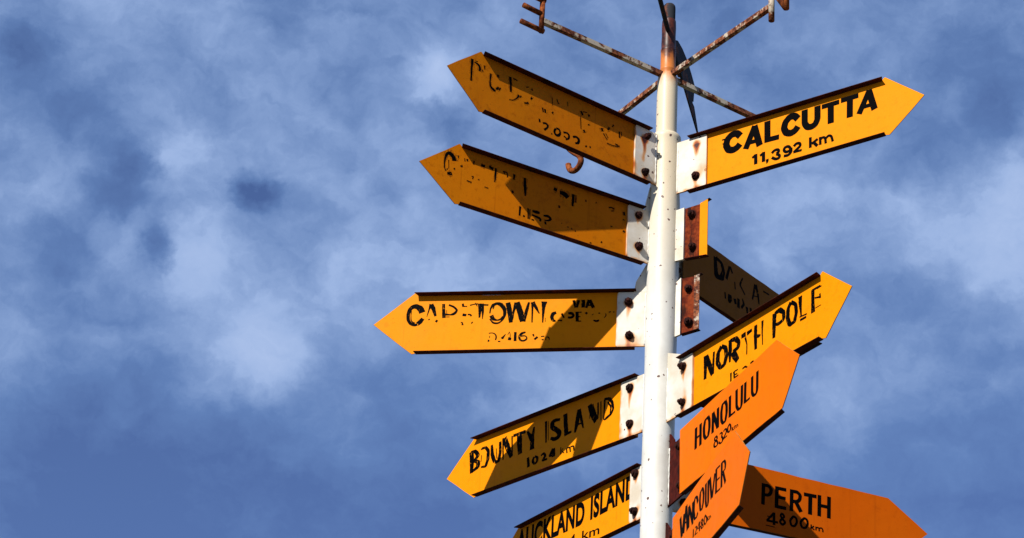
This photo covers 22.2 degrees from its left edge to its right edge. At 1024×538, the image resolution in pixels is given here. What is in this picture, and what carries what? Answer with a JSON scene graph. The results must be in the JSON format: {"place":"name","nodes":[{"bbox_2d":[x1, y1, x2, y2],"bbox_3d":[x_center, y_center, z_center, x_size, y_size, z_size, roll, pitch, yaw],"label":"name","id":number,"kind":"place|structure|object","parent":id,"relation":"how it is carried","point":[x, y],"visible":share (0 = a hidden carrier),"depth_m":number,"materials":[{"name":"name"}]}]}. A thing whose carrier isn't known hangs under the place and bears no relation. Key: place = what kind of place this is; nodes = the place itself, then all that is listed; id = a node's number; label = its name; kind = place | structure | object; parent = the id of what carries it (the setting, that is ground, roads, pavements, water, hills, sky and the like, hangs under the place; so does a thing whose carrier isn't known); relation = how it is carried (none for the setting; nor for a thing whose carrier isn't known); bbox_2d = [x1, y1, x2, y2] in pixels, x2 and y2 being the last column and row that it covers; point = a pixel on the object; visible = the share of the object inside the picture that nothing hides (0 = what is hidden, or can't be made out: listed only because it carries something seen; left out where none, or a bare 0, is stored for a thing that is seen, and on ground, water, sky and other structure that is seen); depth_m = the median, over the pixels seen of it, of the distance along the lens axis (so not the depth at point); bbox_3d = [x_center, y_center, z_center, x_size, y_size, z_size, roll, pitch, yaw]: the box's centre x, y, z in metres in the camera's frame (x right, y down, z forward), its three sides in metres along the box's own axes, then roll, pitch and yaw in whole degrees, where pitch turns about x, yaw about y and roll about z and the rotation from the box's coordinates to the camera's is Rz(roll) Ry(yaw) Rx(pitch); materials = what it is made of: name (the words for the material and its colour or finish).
{"place":"outdoors","nodes":[
{"label":"outdoors","id":0,"kind":"place"},
{"bbox_2d":[0,0,1023,537],"label":"sky","id":1,"kind":"structure","parent":0,"point":[211,211],"materials":[{"name":"blue"}]},
{"label":"ground","id":2,"kind":"structure","parent":0,"visible":0},
{"bbox_2d":[616,3,707,537],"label":"signpost","id":3,"kind":"object","parent":2,"relation":"on","point":[657,396],"visible":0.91,"depth_m":9.73,"materials":[{"name":"white metal"}]},
{"bbox_2d":[374,288,635,353],"bbox_3d":[-0.033,0.193,9.816,0.998,0.262,0.029,-1,-29,8],"label":"direction sign","id":4,"kind":"object","parent":3,"relation":"attached to","point":[464,322],"visible":1,"depth_m":9.82,"materials":[{"name":"yellow paint"}]},
{"bbox_2d":[419,143,646,264],"bbox_3d":[0.084,-0.264,9.675,0.958,0.257,0.029,18,-32,-24],"label":"direction sign","id":5,"kind":"object","parent":3,"relation":"attached to","point":[499,187],"visible":1,"depth_m":9.68,"materials":[{"name":"metal"}]},
{"bbox_2d":[447,373,639,497],"bbox_3d":[0.097,0.659,9.952,0.029,0.264,1.035,27,-37,-37],"label":"direction sign","id":6,"kind":"object","parent":3,"relation":"attached to","point":[577,427],"visible":1,"depth_m":9.95,"materials":[{"name":"yellow metal"}]},
{"bbox_2d":[447,51,652,184],"bbox_3d":[0.150,-0.588,9.762,0.950,0.259,0.030,22,-34,-30],"label":"direction sign","id":7,"kind":"object","parent":3,"relation":"attached to","point":[513,95],"visible":1,"depth_m":9.77,"materials":[{"name":"metal"}]},
{"bbox_2d":[513,463,640,537],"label":"direction sign","id":8,"kind":"object","parent":3,"relation":"attached to","point":[600,509],"visible":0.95,"depth_m":9.72,"materials":[{"name":"yellow metal"}]},
{"bbox_2d":[519,0,788,173],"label":"compass letters","id":9,"kind":"object","parent":3,"relation":"attached to","point":[769,9],"visible":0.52,"depth_m":10.10,"materials":[{"name":"brown metal"}]},
{"bbox_2d":[658,0,697,132],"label":"wind vane","id":10,"kind":"object","parent":3,"relation":"attached to","point":[685,75],"visible":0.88,"depth_m":10.71,"materials":[{"name":"metal"}]},
{"bbox_2d":[675,273,702,336],"bbox_3d":[0.650,0.133,9.711,0.114,0.261,0.034,-7,-30,17],"label":"sign stub","id":11,"kind":"object","parent":3,"relation":"attached to","point":[687,298],"visible":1,"depth_m":9.71,"materials":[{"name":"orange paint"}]},
{"bbox_2d":[675,198,711,261],"bbox_3d":[0.674,-0.144,9.833,0.158,0.252,0.032,-13,-33,27],"label":"sign stub","id":12,"kind":"object","parent":3,"relation":"attached to","point":[691,235],"visible":1,"depth_m":9.83,"materials":[{"name":"orange paint"}]},
{"bbox_2d":[672,431,749,537],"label":"direction sign","id":13,"kind":"object","parent":3,"relation":"attached to","point":[710,507],"visible":1,"depth_m":8.61,"materials":[{"name":"orange metal"}]},
{"bbox_2d":[683,245,778,321],"bbox_3d":[0.922,0.127,10.280,0.024,0.247,0.871,-19,-36,35],"label":"direction sign","id":14,"kind":"object","parent":3,"relation":"attached to","point":[731,291],"visible":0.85,"depth_m":10.17,"materials":[{"name":"yellow metal"}]},
{"bbox_2d":[679,340,799,494],"bbox_3d":[0.775,0.487,8.881,0.026,0.270,0.934,13,-30,-17],"label":"direction sign","id":15,"kind":"object","parent":3,"relation":"attached to","point":[747,404],"visible":1,"depth_m":8.87,"materials":[{"name":"orange metal"}]},
{"bbox_2d":[675,271,851,417],"bbox_3d":[0.879,0.250,9.117,0.060,0.262,0.969,20,-33,-27],"label":"direction sign","id":16,"kind":"object","parent":3,"relation":"attached to","point":[800,317],"visible":0.95,"depth_m":9.11,"materials":[{"name":"yellow metal"}]},
{"bbox_2d":[686,76,923,192],"bbox_3d":[1.083,-0.520,9.729,0.991,0.254,0.030,-16,-34,31],"label":"direction sign","id":17,"kind":"object","parent":3,"relation":"attached to","point":[850,116],"visible":1,"depth_m":9.73,"materials":[{"name":"yellow paint"}]},
{"bbox_2d":[693,464,926,537],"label":"direction sign","id":18,"kind":"object","parent":3,"relation":"attached to","point":[779,504],"visible":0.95,"depth_m":9.59,"materials":[{"name":"orange metal"}]}
]}

